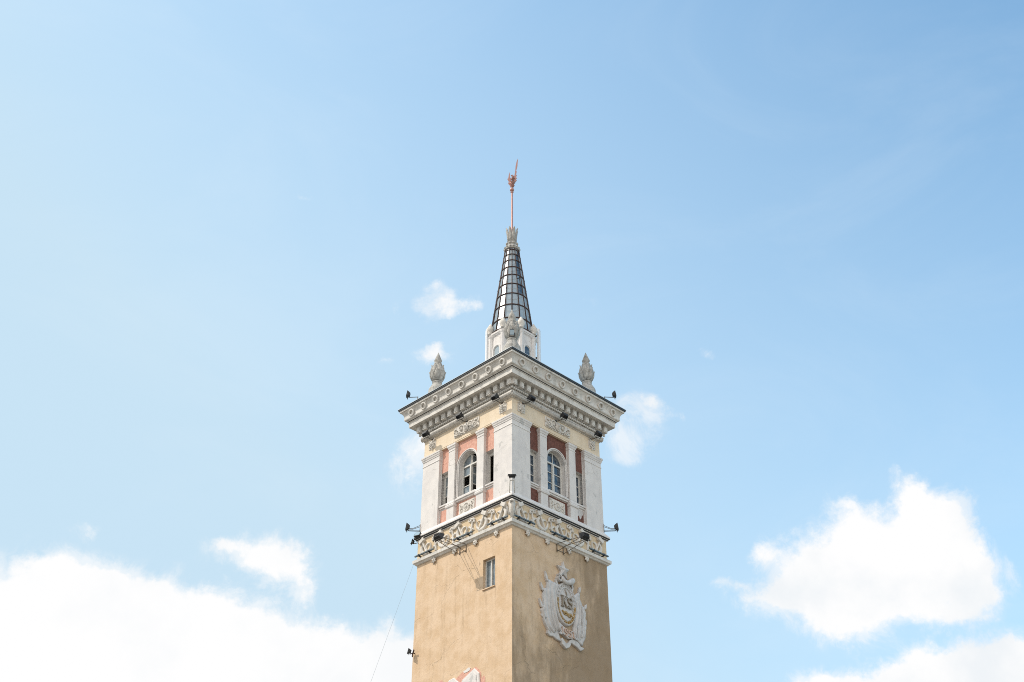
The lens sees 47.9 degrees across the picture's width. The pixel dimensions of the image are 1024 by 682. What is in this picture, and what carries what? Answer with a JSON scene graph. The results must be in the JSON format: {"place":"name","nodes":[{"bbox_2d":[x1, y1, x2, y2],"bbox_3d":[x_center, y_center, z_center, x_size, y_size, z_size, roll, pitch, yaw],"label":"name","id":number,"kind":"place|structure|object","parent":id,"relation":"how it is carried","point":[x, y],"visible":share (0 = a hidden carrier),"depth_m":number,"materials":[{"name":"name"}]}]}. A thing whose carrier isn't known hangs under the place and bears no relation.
{"place":"outdoors","nodes":[
{"label":"outdoors","id":0,"kind":"place"},
{"bbox_2d":[0,0,1023,681],"label":"sky","id":1,"kind":"structure","parent":0,"point":[786,237],"materials":[{"name":"blue"}]},
{"label":"ground","id":2,"kind":"structure","parent":0,"visible":0},
{"bbox_2d":[398,226,625,681],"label":"tower","id":3,"kind":"structure","parent":2,"relation":"on","point":[477,605],"depth_m":47.33,"materials":[{"name":"paint"}]},
{"bbox_2d":[407,648,414,656],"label":"floodlight","id":4,"kind":"object","parent":3,"relation":"attached to","point":[409,651],"visible":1,"depth_m":45.83,"materials":[{"name":"black paint"}]},
{"bbox_2d":[406,390,417,399],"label":"floodlight","id":5,"kind":"object","parent":3,"relation":"on","point":[407,394],"visible":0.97,"depth_m":52.83,"materials":[{"name":"black paint"}]},
{"bbox_2d":[405,523,419,531],"bbox_3d":[-4.224,7.974,49.123,0.639,0.424,0.240,0,-35,0],"label":"floodlight","id":6,"kind":"object","parent":3,"relation":"on","point":[407,527],"visible":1,"depth_m":49.08,"materials":[{"name":"black paint"}]},
{"bbox_2d":[414,532,420,538],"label":"floodlight","id":7,"kind":"object","parent":3,"relation":"attached to","point":[417,535],"visible":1,"depth_m":48.65,"materials":[{"name":"black paint"}]},
{"bbox_2d":[414,548,433,557],"bbox_3d":[-3.612,8.836,47.872,0.195,0.105,1.160,30,-44,-36],"label":"bar light","id":8,"kind":"object","parent":3,"relation":"attached to","point":[420,554],"visible":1,"depth_m":47.83,"materials":[{"name":"metal"}]},
{"bbox_2d":[422,430,433,440],"bbox_3d":[-3.686,4.197,50.953,0.410,0.282,0.624,-30,-44,36],"label":"floodlight","id":9,"kind":"object","parent":3,"relation":"attached to","point":[425,433],"visible":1,"depth_m":50.79,"materials":[{"name":"black paint"}]},
{"bbox_2d":[428,353,445,392],"bbox_3d":[-3.460,1.848,53.333,0.840,3.150,0.840,0,-35,0],"label":"stone urn","id":10,"kind":"object","parent":3,"relation":"on","point":[437,372],"visible":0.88,"depth_m":53.25,"materials":[{"name":"stone"}]},
{"bbox_2d":[438,474,447,509],"bbox_3d":[-2.789,6.384,49.216,0.620,1.730,0.330,-30,-44,36],"label":"narrow window","id":11,"kind":"structure","parent":3,"relation":"in","point":[441,507],"depth_m":49.43,"materials":[{"name":"white paint"}]},
{"bbox_2d":[433,532,465,554],"bbox_3d":[-2.500,8.076,45.986,0.490,0.422,1.502,-30,-44,36],"label":"floodlight","id":12,"kind":"object","parent":3,"relation":"attached to","point":[438,536],"visible":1,"depth_m":45.68,"materials":[{"name":"black paint"}]},
{"bbox_2d":[455,412,467,421],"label":"floodlight","id":13,"kind":"object","parent":3,"relation":"attached to","point":[459,415],"visible":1,"depth_m":49.51,"materials":[{"name":"grey metal"}]},
{"bbox_2d":[439,667,484,681],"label":"wall relief","id":14,"kind":"object","parent":3,"relation":"attached to","point":[468,674],"depth_m":42.99,"materials":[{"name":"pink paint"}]},
{"bbox_2d":[453,531,472,539],"bbox_3d":[-1.943,7.891,46.496,1.160,0.105,0.195,-30,-44,36],"label":"bar light","id":15,"kind":"object","parent":3,"relation":"attached to","point":[463,535],"visible":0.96,"depth_m":46.40,"materials":[{"name":"black paint"}]},
{"bbox_2d":[455,452,476,502],"bbox_3d":[-1.658,5.737,48.649,1.310,2.215,0.811,-30,-44,36],"label":"arched window","id":16,"kind":"structure","parent":3,"relation":"in","point":[468,468],"depth_m":48.74,"materials":[{"name":"glass"}]},
{"bbox_2d":[485,329,488,360],"bbox_3d":[-1.075,0.759,54.016,0.350,3.100,0.240,9,-35,-12],"label":"panel antenna","id":17,"kind":"object","parent":3,"relation":"attached to","point":[486,345],"visible":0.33,"depth_m":54.28,"materials":[{"name":"white plastic"}]},
{"bbox_2d":[482,558,494,590],"bbox_3d":[-0.837,9.039,44.741,0.262,1.275,0.690,30,-44,-36],"label":"shaft window","id":18,"kind":"structure","parent":3,"relation":"in","point":[490,564],"depth_m":44.87,"materials":[{"name":"white glass"}]},
{"bbox_2d":[485,451,493,488],"bbox_3d":[-0.824,5.271,47.596,0.620,1.730,0.330,-30,-44,36],"label":"narrow window","id":19,"kind":"structure","parent":3,"relation":"in","point":[491,454],"depth_m":47.78,"materials":[{"name":"white paint"}]},
{"bbox_2d":[492,344,500,356],"bbox_3d":[-0.721,0.742,53.219,0.580,1.425,0.120,-30,-44,36],"label":"drum window","id":20,"kind":"structure","parent":3,"relation":"in","point":[496,349],"depth_m":53.47,"materials":[{"name":"glass"}]},
{"bbox_2d":[491,393,502,403],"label":"floodlight","id":21,"kind":"object","parent":3,"relation":"attached to","point":[495,396],"visible":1,"depth_m":48.25,"materials":[{"name":"grey metal"}]},
{"bbox_2d":[487,515,507,525],"bbox_3d":[-0.536,7.094,45.337,0.195,0.105,1.160,30,-44,-36],"label":"bar light","id":22,"kind":"object","parent":3,"relation":"attached to","point":[499,519],"visible":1,"depth_m":45.27,"materials":[{"name":"black paint"}]},
{"bbox_2d":[503,310,520,349],"bbox_3d":[0.000,-0.112,50.482,0.840,3.150,0.840,-9,-36,13],"label":"stone urn","id":23,"kind":"object","parent":3,"relation":"on","point":[512,322],"visible":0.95,"depth_m":50.40,"materials":[{"name":"stone"}]},
{"bbox_2d":[509,329,514,336],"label":"floodlight","id":24,"kind":"object","parent":3,"relation":"on","point":[511,332],"visible":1,"depth_m":48.69,"materials":[{"name":"grey metal"}]},
{"bbox_2d":[508,474,515,492],"bbox_3d":[0.000,5.660,45.739,0.390,0.778,0.501,0,-35,0],"label":"floodlight","id":25,"kind":"object","parent":3,"relation":"attached to","point":[511,475],"visible":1,"depth_m":45.70,"materials":[{"name":"black paint"}]},
{"bbox_2d":[507,159,517,228],"bbox_3d":[0.040,-7.511,59.745,0.527,5.300,0.295,10,-36,-15],"label":"weathervane","id":26,"kind":"object","parent":3,"relation":"on","point":[512,182],"visible":1,"depth_m":60.11,"materials":[{"name":"metal"}]},
{"bbox_2d":[514,514,535,524],"bbox_3d":[0.465,7.054,45.278,1.160,0.105,0.195,30,-44,-36],"label":"bar light","id":27,"kind":"object","parent":3,"relation":"attached to","point":[522,518],"visible":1,"depth_m":45.23,"materials":[{"name":"black paint"}]},
{"bbox_2d":[523,344,531,356],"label":"drum window","id":28,"kind":"structure","parent":3,"relation":"in","point":[527,349],"depth_m":53.47,"materials":[{"name":"glass"}]},
{"bbox_2d":[522,394,535,403],"bbox_3d":[0.694,2.503,48.488,0.410,0.282,0.624,30,-44,-36],"label":"floodlight","id":29,"kind":"object","parent":3,"relation":"attached to","point":[530,397],"visible":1,"depth_m":48.33,"materials":[{"name":"grey metal"}]},
{"bbox_2d":[530,451,538,488],"bbox_3d":[0.824,5.271,47.596,0.330,1.730,0.620,-30,-44,36],"label":"narrow window","id":30,"kind":"structure","parent":3,"relation":"in","point":[532,455],"depth_m":47.78,"materials":[{"name":"white paint"}]},
{"bbox_2d":[535,328,540,361],"bbox_3d":[1.164,0.758,54.016,0.350,3.100,0.240,-12,-36,16],"label":"panel antenna","id":31,"kind":"object","parent":3,"relation":"attached to","point":[538,336],"visible":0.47,"depth_m":54.27,"materials":[{"name":"white plastic"}]},
{"bbox_2d":[547,452,568,502],"bbox_3d":[1.817,5.646,48.518,1.310,2.215,0.360,30,-44,-36],"label":"arched window","id":32,"kind":"structure","parent":3,"relation":"in","point":[554,467],"depth_m":48.67,"materials":[{"name":"glass"}]},
{"bbox_2d":[550,530,569,539],"bbox_3d":[1.922,7.879,46.479,0.195,0.105,1.160,-30,-44,36],"label":"bar light","id":33,"kind":"object","parent":3,"relation":"attached to","point":[560,535],"visible":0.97,"depth_m":46.41,"materials":[{"name":"black paint"}]},
{"bbox_2d":[555,412,567,421],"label":"floodlight","id":34,"kind":"object","parent":3,"relation":"attached to","point":[564,415],"visible":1,"depth_m":49.51,"materials":[{"name":"grey metal"}]},
{"bbox_2d":[538,562,586,651],"bbox_3d":[2.054,10.260,45.016,2.725,3.582,0.260,30,-44,-36],"label":"wall emblem","id":35,"kind":"object","parent":3,"relation":"attached to","point":[560,605],"depth_m":44.84,"materials":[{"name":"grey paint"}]},
{"bbox_2d":[558,532,589,554],"bbox_3d":[2.457,8.052,45.951,0.490,0.422,1.502,30,-44,-36],"label":"floodlight","id":36,"kind":"object","parent":3,"relation":"attached to","point":[585,536],"visible":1,"depth_m":45.65,"materials":[{"name":"grey metal"}]},
{"bbox_2d":[576,474,585,509],"bbox_3d":[2.790,6.384,49.216,0.330,1.730,0.620,-30,-44,36],"label":"narrow window","id":37,"kind":"structure","parent":3,"relation":"in","point":[582,507],"depth_m":49.41,"materials":[{"name":"white paint"}]},
{"bbox_2d":[578,353,595,392],"bbox_3d":[3.460,1.848,53.333,0.840,3.150,0.840,23,-41,-30],"label":"stone urn","id":38,"kind":"object","parent":3,"relation":"on","point":[586,374],"visible":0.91,"depth_m":53.25,"materials":[{"name":"stone"}]},
{"bbox_2d":[589,430,602,439],"bbox_3d":[3.700,4.205,50.965,0.410,0.282,0.624,30,-44,-36],"label":"floodlight","id":39,"kind":"object","parent":3,"relation":"attached to","point":[598,433],"visible":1,"depth_m":50.80,"materials":[{"name":"grey metal"}]},
{"bbox_2d":[589,548,608,556],"bbox_3d":[3.576,8.816,47.843,1.160,0.105,0.195,30,-44,-36],"label":"bar light","id":40,"kind":"object","parent":3,"relation":"attached to","point":[594,550],"visible":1,"depth_m":47.78,"materials":[{"name":"black paint"}]},
{"bbox_2d":[604,391,615,397],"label":"floodlight","id":41,"kind":"object","parent":3,"relation":"on","point":[614,394],"visible":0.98,"depth_m":52.83,"materials":[{"name":"black paint"}]},
{"bbox_2d":[604,523,618,532],"bbox_3d":[4.224,7.974,49.123,0.639,0.424,0.240,0,-35,0],"label":"floodlight","id":42,"kind":"object","parent":3,"relation":"on","point":[616,527],"visible":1,"depth_m":49.08,"materials":[{"name":"grey metal"}]}
]}

